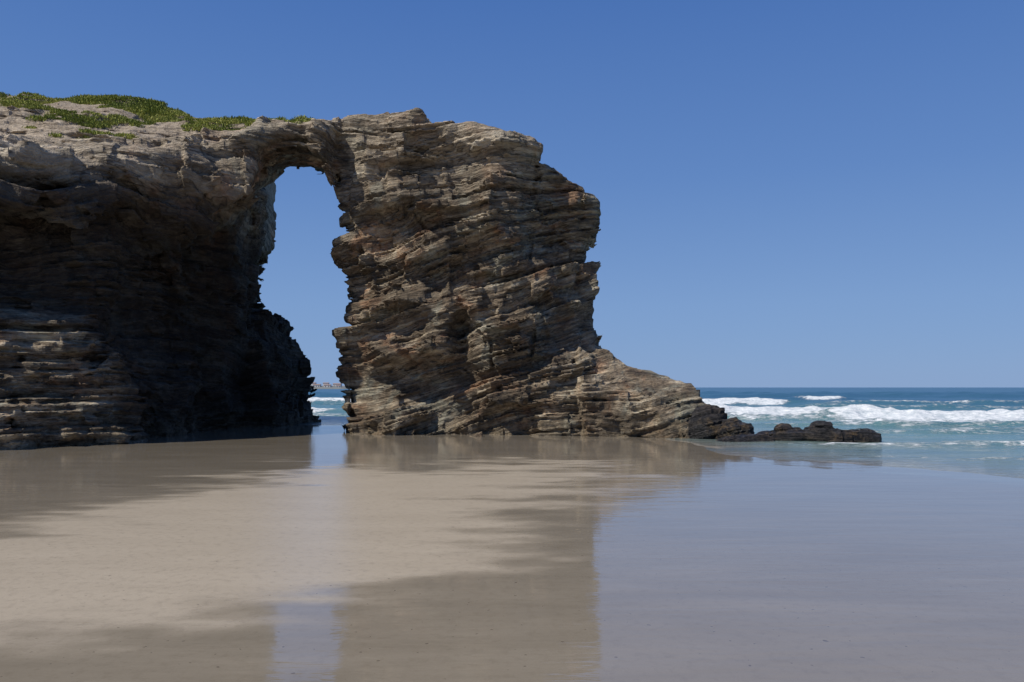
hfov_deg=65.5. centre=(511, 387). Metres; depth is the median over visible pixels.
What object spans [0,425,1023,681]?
beach sand
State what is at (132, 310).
sea cliff rock arch
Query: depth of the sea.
45.79 m
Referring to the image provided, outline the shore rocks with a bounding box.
[688,404,881,441]
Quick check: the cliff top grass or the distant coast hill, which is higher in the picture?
the cliff top grass
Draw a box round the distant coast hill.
[314,386,346,388]
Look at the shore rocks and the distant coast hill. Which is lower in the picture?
the shore rocks
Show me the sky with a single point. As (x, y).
(790, 193)
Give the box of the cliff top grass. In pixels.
[0,91,315,139]
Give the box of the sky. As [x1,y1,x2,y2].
[0,0,1023,386]
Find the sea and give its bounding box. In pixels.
[296,387,1023,478]
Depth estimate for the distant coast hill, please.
905.32 m
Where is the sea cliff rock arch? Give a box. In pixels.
[0,94,705,449]

